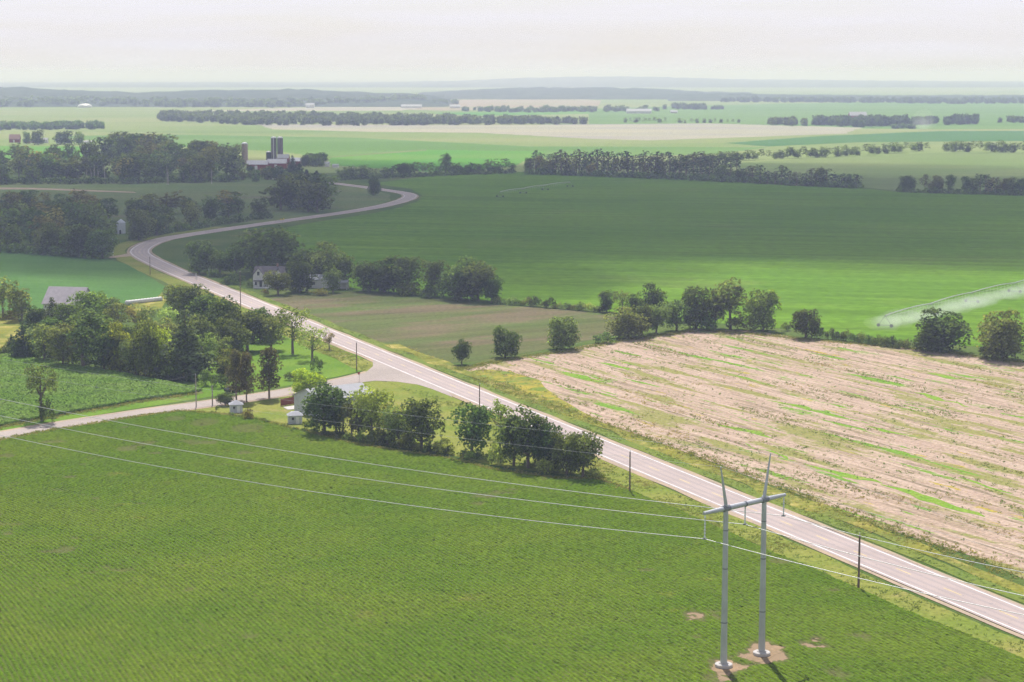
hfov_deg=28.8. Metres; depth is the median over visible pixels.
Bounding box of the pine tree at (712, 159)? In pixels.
[707,155,720,172]
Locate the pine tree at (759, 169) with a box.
[755,164,765,183]
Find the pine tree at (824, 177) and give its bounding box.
[818,168,835,186]
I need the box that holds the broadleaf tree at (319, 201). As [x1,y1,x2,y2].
[300,185,333,211]
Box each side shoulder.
[0,371,366,431]
[115,382,360,420]
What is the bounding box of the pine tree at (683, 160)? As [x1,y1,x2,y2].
[670,158,689,177]
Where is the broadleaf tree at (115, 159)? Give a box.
[109,152,133,172]
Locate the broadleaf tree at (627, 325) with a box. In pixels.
[603,305,650,338]
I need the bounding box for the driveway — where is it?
[109,253,129,257]
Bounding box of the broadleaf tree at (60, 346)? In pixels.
[43,326,79,363]
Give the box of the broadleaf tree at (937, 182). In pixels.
[927,174,944,190]
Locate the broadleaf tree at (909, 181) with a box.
[898,175,917,189]
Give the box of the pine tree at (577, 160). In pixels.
[571,156,580,171]
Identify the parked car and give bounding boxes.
[224,385,240,391]
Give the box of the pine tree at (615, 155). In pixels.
[609,154,619,164]
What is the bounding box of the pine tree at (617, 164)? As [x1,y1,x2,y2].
[612,159,622,170]
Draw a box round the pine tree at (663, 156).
[658,152,667,160]
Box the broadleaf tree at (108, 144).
[93,136,116,156]
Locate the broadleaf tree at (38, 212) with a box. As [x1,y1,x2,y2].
[18,208,48,235]
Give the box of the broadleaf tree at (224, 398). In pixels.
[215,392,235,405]
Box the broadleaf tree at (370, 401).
[346,384,399,431]
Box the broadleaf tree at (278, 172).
[272,166,284,179]
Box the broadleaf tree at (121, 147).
[112,142,130,157]
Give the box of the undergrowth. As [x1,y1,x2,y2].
[0,168,1023,258]
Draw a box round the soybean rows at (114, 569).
[0,411,1023,681]
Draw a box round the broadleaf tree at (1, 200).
[0,191,13,204]
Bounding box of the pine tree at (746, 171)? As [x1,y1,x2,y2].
[740,167,750,182]
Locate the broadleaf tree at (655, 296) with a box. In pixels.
[636,281,667,312]
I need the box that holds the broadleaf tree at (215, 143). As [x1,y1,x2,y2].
[206,140,218,145]
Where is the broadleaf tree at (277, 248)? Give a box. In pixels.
[239,225,307,275]
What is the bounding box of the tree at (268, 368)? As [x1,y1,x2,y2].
[254,347,283,397]
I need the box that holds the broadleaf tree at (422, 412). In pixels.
[397,397,446,448]
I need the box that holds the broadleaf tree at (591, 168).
[586,162,596,175]
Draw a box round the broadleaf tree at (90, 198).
[80,193,101,206]
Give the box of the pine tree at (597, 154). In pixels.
[591,148,602,163]
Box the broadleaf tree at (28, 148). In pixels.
[16,145,33,157]
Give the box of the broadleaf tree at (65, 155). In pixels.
[52,150,67,160]
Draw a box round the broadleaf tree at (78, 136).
[73,131,84,144]
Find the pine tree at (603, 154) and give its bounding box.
[598,151,608,164]
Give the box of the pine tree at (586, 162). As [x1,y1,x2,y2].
[583,159,593,173]
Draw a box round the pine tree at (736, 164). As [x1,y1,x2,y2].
[731,152,743,169]
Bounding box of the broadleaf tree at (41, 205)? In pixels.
[32,203,59,211]
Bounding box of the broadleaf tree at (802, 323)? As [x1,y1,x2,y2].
[789,308,822,337]
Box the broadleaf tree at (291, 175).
[275,173,303,202]
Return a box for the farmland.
[0,79,1023,172]
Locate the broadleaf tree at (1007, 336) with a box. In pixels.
[973,307,1023,360]
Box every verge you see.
[0,391,223,430]
[110,227,1023,657]
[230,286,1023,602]
[385,344,1023,594]
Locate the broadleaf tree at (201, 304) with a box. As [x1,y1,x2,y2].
[183,293,223,325]
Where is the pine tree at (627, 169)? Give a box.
[621,159,632,172]
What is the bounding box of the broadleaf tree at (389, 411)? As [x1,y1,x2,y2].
[379,403,403,438]
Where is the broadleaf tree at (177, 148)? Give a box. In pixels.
[162,142,188,161]
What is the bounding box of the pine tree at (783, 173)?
[775,165,789,184]
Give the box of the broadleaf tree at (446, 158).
[438,152,451,170]
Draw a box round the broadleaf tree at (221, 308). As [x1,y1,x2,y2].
[204,295,243,336]
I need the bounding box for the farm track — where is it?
[326,149,426,157]
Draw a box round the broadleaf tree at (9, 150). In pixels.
[4,143,29,157]
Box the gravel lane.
[0,187,135,192]
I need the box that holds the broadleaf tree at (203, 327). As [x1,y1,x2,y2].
[187,313,216,350]
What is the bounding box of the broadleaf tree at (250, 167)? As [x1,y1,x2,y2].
[246,165,253,173]
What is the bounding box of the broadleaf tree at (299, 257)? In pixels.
[284,248,315,271]
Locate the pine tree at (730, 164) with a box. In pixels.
[724,157,735,169]
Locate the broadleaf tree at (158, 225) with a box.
[147,212,168,235]
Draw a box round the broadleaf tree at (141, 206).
[128,198,155,215]
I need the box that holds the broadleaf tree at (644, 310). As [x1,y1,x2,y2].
[630,303,654,335]
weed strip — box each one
[562,372,607,382]
[596,362,629,369]
[716,423,770,437]
[745,443,793,460]
[768,400,816,410]
[805,464,880,482]
[831,506,889,524]
[867,426,919,437]
[880,484,984,516]
[908,390,970,407]
[928,373,964,379]
[958,477,1011,493]
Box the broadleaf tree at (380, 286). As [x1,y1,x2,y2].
[361,259,397,293]
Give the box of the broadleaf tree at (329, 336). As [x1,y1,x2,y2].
[322,332,334,348]
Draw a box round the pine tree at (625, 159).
[618,157,628,176]
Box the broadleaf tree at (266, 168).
[262,166,271,175]
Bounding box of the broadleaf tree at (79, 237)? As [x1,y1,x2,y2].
[63,224,94,255]
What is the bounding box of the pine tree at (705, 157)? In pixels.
[701,155,711,173]
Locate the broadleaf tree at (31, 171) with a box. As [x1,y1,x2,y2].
[22,166,40,183]
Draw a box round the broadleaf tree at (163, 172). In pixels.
[152,157,170,178]
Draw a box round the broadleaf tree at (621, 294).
[612,290,631,311]
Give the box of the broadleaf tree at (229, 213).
[216,203,238,217]
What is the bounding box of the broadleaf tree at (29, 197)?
[20,190,39,207]
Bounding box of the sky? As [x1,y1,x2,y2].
[0,0,1023,76]
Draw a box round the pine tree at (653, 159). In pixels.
[643,157,663,172]
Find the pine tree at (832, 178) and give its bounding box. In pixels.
[827,174,838,186]
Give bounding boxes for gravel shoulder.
[127,183,1023,638]
[150,183,1023,606]
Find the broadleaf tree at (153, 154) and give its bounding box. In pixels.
[149,149,167,164]
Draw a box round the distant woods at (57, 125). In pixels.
[0,119,104,129]
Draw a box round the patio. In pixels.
[283,406,293,409]
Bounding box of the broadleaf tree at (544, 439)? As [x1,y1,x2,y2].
[529,421,565,471]
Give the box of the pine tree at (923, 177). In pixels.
[919,174,930,185]
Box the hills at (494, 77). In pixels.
[0,75,1023,78]
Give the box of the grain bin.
[116,219,125,233]
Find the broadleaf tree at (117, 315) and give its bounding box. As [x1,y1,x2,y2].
[102,302,133,325]
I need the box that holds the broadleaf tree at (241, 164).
[227,158,247,176]
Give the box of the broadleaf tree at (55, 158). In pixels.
[48,153,60,176]
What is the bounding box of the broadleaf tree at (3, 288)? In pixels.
[0,275,15,316]
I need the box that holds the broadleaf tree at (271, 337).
[253,314,286,349]
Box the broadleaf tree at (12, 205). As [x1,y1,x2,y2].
[0,201,23,229]
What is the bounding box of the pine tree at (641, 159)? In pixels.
[634,154,643,164]
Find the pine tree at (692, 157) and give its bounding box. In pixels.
[687,152,697,163]
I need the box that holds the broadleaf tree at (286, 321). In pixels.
[272,304,309,353]
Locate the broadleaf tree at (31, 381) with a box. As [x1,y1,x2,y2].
[23,364,59,420]
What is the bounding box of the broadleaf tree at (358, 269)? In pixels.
[351,260,371,290]
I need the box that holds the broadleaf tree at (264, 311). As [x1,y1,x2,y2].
[248,306,274,325]
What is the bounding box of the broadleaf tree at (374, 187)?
[367,178,381,195]
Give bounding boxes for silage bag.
[125,296,162,304]
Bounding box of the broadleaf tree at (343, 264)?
[322,252,356,282]
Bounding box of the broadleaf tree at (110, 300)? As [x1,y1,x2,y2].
[93,294,123,318]
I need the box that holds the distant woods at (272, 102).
[0,93,427,107]
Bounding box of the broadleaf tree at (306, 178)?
[289,172,324,197]
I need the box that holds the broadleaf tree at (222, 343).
[210,334,233,354]
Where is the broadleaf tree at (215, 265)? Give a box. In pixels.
[206,249,229,274]
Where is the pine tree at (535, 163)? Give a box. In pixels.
[528,158,537,168]
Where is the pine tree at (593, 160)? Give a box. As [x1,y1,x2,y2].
[590,155,604,168]
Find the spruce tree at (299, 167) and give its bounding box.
[295,163,303,172]
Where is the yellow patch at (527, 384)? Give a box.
[470,369,583,412]
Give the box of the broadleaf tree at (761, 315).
[742,288,781,330]
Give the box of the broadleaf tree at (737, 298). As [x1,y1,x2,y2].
[709,277,748,328]
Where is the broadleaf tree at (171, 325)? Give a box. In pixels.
[148,317,178,343]
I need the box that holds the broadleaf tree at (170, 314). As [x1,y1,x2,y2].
[157,307,179,325]
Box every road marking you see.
[131,184,1023,632]
[141,200,1016,617]
[148,183,1023,609]
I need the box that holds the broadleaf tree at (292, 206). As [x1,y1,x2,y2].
[283,183,299,208]
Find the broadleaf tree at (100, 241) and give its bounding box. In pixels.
[83,228,120,257]
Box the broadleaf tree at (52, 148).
[44,144,62,154]
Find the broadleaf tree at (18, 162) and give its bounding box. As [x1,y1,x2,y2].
[7,154,27,176]
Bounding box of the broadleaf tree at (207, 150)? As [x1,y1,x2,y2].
[196,146,220,171]
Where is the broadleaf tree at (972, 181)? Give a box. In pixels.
[969,177,979,191]
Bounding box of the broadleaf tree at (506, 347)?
[489,325,523,357]
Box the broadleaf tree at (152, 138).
[141,132,165,147]
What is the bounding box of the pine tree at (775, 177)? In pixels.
[770,171,779,183]
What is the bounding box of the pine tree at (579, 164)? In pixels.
[578,161,584,173]
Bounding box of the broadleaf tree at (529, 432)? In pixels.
[504,404,547,467]
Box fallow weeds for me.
[462,330,1023,571]
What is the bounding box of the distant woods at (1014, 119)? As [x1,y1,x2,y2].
[997,115,1023,122]
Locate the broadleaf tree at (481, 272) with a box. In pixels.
[456,260,496,300]
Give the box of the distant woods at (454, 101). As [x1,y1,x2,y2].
[433,99,458,104]
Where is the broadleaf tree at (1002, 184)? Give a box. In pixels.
[998,178,1007,193]
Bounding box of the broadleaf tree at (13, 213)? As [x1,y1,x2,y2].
[0,208,20,231]
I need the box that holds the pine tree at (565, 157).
[560,153,570,161]
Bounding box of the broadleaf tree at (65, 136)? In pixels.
[52,130,74,143]
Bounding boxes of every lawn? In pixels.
[0,317,20,349]
[132,293,165,311]
[193,381,580,473]
[197,328,362,392]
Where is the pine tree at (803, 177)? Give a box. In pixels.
[801,173,809,181]
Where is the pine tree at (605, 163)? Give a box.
[601,160,612,171]
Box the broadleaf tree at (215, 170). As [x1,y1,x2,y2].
[201,158,218,177]
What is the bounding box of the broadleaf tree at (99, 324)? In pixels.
[59,308,113,365]
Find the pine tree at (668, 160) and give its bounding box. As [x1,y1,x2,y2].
[661,159,674,174]
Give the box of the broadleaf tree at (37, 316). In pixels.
[22,305,49,329]
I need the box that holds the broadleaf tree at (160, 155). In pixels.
[155,153,174,168]
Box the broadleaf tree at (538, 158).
[533,155,544,173]
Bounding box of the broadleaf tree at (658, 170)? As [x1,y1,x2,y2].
[653,158,663,176]
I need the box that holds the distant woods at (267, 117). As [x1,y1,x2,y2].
[156,109,587,125]
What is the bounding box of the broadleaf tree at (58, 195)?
[53,193,66,203]
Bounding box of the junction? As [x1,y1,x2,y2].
[356,360,451,396]
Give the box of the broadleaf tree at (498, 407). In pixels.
[489,398,516,434]
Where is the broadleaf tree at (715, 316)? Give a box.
[706,288,727,327]
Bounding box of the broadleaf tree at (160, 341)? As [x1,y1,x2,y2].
[145,325,173,372]
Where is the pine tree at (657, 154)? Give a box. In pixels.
[649,151,661,162]
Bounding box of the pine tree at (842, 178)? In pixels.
[837,173,845,181]
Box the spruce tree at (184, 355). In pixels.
[152,309,215,381]
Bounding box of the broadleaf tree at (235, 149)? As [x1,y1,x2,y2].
[224,143,244,163]
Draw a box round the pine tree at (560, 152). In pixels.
[555,149,566,169]
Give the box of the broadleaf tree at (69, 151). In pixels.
[62,144,80,162]
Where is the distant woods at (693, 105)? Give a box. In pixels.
[662,102,707,109]
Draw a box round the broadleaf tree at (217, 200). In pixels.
[201,194,222,209]
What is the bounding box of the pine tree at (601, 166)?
[595,159,606,170]
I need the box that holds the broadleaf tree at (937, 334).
[911,307,973,352]
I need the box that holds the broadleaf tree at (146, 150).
[133,146,153,162]
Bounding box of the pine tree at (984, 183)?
[978,174,994,192]
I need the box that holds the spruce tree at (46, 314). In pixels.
[36,297,58,336]
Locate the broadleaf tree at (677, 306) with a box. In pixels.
[660,299,693,330]
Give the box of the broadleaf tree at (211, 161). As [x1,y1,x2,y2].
[195,152,214,178]
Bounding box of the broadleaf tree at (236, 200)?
[228,191,247,212]
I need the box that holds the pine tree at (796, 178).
[788,172,801,185]
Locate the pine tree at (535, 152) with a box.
[531,150,541,161]
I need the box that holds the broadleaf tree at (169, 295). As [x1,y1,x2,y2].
[162,284,187,314]
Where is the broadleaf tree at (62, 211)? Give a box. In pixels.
[48,203,79,222]
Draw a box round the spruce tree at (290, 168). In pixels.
[285,155,297,173]
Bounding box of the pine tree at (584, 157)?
[580,152,589,170]
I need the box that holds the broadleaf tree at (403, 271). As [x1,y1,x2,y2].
[375,255,427,291]
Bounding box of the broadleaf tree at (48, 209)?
[44,204,64,218]
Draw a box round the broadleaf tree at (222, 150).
[209,145,227,162]
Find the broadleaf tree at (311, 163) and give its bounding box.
[308,156,318,166]
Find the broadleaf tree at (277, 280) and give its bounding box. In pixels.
[262,270,293,294]
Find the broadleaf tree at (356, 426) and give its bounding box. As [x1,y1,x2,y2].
[338,396,372,433]
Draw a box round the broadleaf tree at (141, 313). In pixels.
[134,305,160,326]
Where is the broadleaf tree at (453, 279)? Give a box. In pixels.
[433,255,482,298]
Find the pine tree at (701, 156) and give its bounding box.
[691,151,708,172]
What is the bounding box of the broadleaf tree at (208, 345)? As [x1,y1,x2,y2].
[192,331,218,369]
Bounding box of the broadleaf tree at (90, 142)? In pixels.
[78,139,98,156]
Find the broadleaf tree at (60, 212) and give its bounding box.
[42,207,65,227]
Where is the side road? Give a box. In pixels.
[0,372,391,438]
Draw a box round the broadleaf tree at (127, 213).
[122,199,135,219]
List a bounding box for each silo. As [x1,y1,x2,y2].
[241,142,247,162]
[266,151,270,159]
[271,136,276,158]
[277,136,282,153]
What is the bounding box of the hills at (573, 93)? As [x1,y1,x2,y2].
[418,87,749,98]
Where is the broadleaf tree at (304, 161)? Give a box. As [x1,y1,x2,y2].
[300,155,308,166]
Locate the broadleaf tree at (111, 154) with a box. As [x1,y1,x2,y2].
[103,147,116,164]
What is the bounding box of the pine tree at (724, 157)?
[720,156,728,166]
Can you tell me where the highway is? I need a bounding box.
[129,182,1023,634]
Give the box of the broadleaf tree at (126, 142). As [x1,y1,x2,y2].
[113,136,134,155]
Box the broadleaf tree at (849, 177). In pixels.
[845,174,851,183]
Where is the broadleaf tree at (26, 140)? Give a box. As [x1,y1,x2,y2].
[21,131,30,143]
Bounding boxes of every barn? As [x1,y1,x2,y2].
[9,134,20,142]
[41,286,89,315]
[246,160,268,169]
[267,159,287,168]
[277,154,289,161]
[290,158,301,164]
[711,105,723,108]
[848,112,866,117]
[891,123,916,128]
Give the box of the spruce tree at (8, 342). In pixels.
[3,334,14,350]
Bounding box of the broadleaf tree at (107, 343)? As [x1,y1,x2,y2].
[83,331,119,368]
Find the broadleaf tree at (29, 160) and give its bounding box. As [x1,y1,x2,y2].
[25,151,42,175]
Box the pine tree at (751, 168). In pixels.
[746,166,757,182]
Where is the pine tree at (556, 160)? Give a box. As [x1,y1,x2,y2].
[550,155,562,174]
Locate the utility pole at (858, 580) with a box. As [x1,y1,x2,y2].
[857,533,860,587]
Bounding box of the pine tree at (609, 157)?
[602,151,613,169]
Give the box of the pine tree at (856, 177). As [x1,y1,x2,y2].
[851,174,863,183]
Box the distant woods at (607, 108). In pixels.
[523,104,659,111]
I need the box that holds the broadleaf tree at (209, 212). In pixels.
[200,198,219,219]
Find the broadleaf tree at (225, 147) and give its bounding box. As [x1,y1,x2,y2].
[218,143,230,155]
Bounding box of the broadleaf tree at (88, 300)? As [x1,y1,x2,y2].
[66,290,108,318]
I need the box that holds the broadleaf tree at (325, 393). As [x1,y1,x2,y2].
[297,381,348,432]
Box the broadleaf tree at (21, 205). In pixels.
[14,200,37,225]
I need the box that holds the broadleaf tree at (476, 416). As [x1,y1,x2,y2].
[447,401,498,455]
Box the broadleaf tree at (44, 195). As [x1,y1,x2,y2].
[29,192,50,206]
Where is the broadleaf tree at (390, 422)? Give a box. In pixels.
[379,405,415,443]
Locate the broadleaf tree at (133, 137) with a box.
[118,132,145,149]
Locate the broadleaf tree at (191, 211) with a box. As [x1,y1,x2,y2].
[182,201,201,223]
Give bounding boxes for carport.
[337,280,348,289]
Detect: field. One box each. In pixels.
[0,146,82,159]
[0,249,164,310]
[61,134,765,158]
[206,107,413,110]
[237,172,1023,349]
[253,291,619,362]
[256,123,859,139]
[328,150,545,171]
[408,99,601,110]
[434,110,588,115]
[467,330,1023,577]
[589,102,1023,128]
[721,153,1023,193]
[731,131,1023,145]
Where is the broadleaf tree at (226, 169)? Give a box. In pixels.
[216,153,242,174]
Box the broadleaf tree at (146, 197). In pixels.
[136,193,162,211]
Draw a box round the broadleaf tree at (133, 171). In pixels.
[118,159,146,180]
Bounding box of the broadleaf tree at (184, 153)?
[177,148,196,167]
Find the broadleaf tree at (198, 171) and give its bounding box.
[184,155,208,181]
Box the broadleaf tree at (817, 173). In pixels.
[813,166,824,185]
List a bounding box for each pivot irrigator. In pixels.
[496,182,573,196]
[877,280,1023,326]
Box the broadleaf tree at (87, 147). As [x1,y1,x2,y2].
[78,142,100,162]
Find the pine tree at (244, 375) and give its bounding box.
[235,351,257,401]
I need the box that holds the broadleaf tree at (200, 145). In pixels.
[187,139,212,155]
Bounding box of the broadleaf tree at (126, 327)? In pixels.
[115,323,140,348]
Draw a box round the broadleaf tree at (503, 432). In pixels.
[492,415,525,465]
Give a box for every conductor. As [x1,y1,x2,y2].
[0,435,1023,614]
[2,399,1023,572]
[2,416,1023,595]
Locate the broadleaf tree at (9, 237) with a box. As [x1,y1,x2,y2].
[0,223,24,246]
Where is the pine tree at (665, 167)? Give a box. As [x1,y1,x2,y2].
[659,161,671,177]
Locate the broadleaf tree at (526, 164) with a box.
[524,157,532,170]
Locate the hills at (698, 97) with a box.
[668,93,1023,100]
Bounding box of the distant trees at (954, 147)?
[335,117,1023,178]
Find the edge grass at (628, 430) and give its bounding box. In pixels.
[0,328,1023,578]
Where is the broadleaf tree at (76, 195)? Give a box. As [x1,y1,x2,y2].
[68,188,96,203]
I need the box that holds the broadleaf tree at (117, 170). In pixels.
[112,158,132,179]
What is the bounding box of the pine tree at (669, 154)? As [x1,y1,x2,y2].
[665,151,673,164]
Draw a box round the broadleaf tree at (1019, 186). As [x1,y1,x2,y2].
[1013,178,1023,194]
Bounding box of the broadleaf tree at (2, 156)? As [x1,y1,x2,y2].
[0,150,10,167]
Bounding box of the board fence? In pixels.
[280,397,293,405]
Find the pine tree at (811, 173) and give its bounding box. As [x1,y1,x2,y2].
[806,168,818,180]
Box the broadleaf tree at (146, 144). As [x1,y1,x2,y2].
[136,138,153,159]
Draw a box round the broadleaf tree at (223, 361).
[207,348,243,376]
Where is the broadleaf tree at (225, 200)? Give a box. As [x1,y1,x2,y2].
[215,190,241,211]
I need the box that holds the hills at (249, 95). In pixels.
[0,87,450,106]
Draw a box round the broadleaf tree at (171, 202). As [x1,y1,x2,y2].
[157,190,186,208]
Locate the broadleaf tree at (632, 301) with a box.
[625,293,640,313]
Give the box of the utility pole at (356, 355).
[356,341,356,370]
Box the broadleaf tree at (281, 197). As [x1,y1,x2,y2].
[259,178,297,209]
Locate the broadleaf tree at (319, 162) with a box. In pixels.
[313,155,324,166]
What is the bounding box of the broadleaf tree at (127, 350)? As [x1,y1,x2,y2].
[117,338,141,374]
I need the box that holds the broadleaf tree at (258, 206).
[247,196,270,215]
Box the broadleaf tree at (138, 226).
[126,209,156,240]
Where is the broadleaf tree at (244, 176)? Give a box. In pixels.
[239,171,246,179]
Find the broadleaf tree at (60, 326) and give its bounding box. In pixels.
[55,320,90,352]
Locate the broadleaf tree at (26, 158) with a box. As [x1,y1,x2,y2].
[22,153,37,170]
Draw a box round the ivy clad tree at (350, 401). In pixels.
[345,398,354,432]
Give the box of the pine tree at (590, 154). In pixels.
[585,151,594,164]
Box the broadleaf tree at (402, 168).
[396,162,410,173]
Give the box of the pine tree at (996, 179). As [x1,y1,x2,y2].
[989,177,1000,192]
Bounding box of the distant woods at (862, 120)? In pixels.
[811,113,979,126]
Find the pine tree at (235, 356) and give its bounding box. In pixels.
[225,348,244,399]
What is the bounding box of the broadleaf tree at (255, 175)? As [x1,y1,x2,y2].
[250,169,261,181]
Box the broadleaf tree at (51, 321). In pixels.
[30,315,67,339]
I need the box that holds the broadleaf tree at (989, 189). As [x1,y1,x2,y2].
[986,179,994,193]
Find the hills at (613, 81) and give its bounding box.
[0,76,1023,86]
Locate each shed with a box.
[228,400,243,412]
[287,411,303,423]
[292,382,371,417]
[305,103,314,107]
[401,104,421,107]
[450,105,459,107]
[626,109,651,112]
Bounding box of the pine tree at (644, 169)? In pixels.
[639,162,650,177]
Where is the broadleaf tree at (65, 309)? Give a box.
[50,302,83,323]
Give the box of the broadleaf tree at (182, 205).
[178,200,201,215]
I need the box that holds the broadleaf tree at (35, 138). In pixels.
[29,129,44,144]
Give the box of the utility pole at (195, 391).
[195,374,196,406]
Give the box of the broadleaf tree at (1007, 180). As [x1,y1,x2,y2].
[1002,177,1013,191]
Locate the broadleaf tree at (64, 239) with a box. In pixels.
[59,224,90,252]
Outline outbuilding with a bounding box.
[310,274,331,287]
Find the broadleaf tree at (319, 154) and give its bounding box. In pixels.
[314,152,325,161]
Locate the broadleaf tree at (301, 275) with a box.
[284,260,318,292]
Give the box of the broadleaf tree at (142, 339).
[129,318,166,376]
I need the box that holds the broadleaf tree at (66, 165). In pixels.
[50,158,77,178]
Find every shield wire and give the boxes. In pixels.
[3,359,1016,539]
[3,371,1021,554]
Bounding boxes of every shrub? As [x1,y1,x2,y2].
[0,309,25,318]
[0,345,12,353]
[39,397,55,421]
[72,350,89,364]
[116,364,130,372]
[160,360,190,380]
[186,371,201,380]
[196,367,217,384]
[206,269,220,276]
[210,374,229,387]
[219,279,230,284]
[223,271,244,283]
[241,407,254,418]
[245,278,254,286]
[283,371,294,379]
[302,417,319,428]
[307,288,328,295]
[310,354,322,372]
[321,430,333,435]
[334,427,346,437]
[341,432,352,438]
[354,431,368,440]
[359,282,387,291]
[367,419,394,445]
[381,433,394,445]
[389,440,405,447]
[392,431,414,449]
[395,280,419,295]
[405,439,414,448]
[411,442,422,450]
[418,283,442,297]
[420,440,434,452]
[432,436,454,454]
[442,447,454,454]
[449,287,479,301]
[456,449,467,455]
[464,450,480,459]
[473,449,483,459]
[487,437,508,464]
[492,296,501,303]
[498,298,509,303]
[506,296,517,304]
[521,296,533,305]
[528,461,539,467]
[529,295,541,306]
[535,456,556,474]
[543,296,556,307]
[546,440,568,470]
[550,302,563,308]
[559,302,572,309]
[565,304,579,309]
[575,300,584,310]
[581,302,595,309]
[584,467,600,476]
[591,305,601,311]
[592,331,616,343]
[596,472,605,478]
[597,304,612,311]
[695,315,719,330]
[725,314,753,329]
[780,321,791,330]
[812,322,823,337]
[824,327,836,339]
[832,331,846,339]
[839,329,851,339]
[848,333,861,341]
[855,332,866,342]
[863,334,873,343]
[870,334,884,344]
[879,335,889,346]
[886,335,897,347]
[893,338,905,348]
[901,338,912,347]
[910,337,934,351]
[976,344,1005,357]
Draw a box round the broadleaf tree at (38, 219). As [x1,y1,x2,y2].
[28,215,63,236]
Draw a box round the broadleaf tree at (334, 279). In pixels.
[321,267,342,291]
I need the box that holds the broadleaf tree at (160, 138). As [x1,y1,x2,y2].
[149,134,178,153]
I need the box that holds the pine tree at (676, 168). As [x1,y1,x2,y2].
[669,159,682,172]
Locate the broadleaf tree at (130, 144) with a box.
[118,139,141,151]
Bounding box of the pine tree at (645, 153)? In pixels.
[639,150,650,163]
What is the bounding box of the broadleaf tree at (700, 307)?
[681,285,714,328]
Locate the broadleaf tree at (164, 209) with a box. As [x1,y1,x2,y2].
[150,204,177,222]
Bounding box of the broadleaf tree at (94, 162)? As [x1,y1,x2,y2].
[85,154,113,177]
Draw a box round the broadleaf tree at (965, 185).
[961,176,974,192]
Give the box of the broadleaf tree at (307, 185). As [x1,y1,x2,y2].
[292,178,326,211]
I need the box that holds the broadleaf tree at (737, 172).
[730,168,745,176]
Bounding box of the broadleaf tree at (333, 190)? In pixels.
[308,173,341,202]
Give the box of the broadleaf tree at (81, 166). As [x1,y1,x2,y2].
[63,155,90,178]
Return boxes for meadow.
[0,180,389,222]
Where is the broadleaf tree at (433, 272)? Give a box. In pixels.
[420,260,450,295]
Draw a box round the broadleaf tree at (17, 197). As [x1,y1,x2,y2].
[2,191,25,209]
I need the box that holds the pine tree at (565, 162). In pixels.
[557,159,570,169]
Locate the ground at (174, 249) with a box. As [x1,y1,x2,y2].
[0,77,1023,640]
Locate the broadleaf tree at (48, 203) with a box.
[43,198,59,206]
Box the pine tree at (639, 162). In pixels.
[635,160,643,171]
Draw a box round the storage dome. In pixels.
[77,104,91,107]
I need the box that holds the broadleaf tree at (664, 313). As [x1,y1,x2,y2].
[647,301,672,332]
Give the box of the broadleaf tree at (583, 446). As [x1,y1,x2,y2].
[561,428,604,476]
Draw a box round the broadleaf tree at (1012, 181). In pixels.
[1007,177,1020,192]
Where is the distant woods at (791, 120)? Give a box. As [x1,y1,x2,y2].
[767,116,807,125]
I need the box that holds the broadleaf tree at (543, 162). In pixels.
[539,158,551,174]
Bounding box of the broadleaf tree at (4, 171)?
[0,163,12,181]
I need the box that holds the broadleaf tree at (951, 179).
[943,174,956,188]
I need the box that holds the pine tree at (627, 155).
[623,151,632,163]
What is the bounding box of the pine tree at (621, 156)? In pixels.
[613,152,626,167]
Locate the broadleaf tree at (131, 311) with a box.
[124,302,150,324]
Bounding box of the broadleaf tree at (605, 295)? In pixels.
[597,289,614,309]
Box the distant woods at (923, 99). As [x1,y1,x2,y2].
[720,95,1023,103]
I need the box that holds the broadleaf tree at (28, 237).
[23,221,48,243]
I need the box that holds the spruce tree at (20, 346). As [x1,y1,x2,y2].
[6,321,36,356]
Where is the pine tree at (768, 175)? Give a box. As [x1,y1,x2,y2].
[763,171,770,183]
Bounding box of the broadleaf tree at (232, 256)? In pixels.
[216,244,252,274]
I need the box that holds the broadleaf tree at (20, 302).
[3,280,32,320]
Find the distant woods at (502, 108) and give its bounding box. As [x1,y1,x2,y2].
[462,105,588,112]
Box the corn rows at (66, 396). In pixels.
[0,352,201,425]
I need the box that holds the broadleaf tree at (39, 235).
[32,228,45,247]
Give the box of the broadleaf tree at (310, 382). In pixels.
[289,368,326,392]
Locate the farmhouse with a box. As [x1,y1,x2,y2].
[252,264,286,288]
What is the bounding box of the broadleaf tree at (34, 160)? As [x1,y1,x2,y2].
[29,153,52,178]
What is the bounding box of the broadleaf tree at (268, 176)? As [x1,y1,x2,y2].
[262,169,272,179]
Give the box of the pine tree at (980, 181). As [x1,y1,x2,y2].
[974,174,984,193]
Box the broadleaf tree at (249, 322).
[224,308,265,350]
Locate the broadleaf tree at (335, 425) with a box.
[320,403,347,430]
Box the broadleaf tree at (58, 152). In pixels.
[44,150,69,176]
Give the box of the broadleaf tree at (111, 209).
[99,198,119,218]
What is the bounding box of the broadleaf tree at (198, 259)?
[182,240,217,273]
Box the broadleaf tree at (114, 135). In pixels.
[105,131,131,153]
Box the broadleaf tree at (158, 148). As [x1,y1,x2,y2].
[152,140,175,156]
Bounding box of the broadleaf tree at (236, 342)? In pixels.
[212,316,251,356]
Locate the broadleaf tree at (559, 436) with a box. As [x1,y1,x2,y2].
[547,429,579,473]
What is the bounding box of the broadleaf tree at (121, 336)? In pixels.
[99,320,131,371]
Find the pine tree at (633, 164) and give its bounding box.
[627,160,637,174]
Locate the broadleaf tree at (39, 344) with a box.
[24,323,60,358]
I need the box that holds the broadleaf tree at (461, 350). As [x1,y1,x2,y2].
[451,339,472,364]
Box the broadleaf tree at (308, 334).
[295,323,329,360]
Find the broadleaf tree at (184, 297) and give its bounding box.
[167,283,210,323]
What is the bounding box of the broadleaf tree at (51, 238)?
[31,222,71,251]
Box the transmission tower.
[702,453,785,668]
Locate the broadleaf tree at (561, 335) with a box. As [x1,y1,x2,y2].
[546,316,581,349]

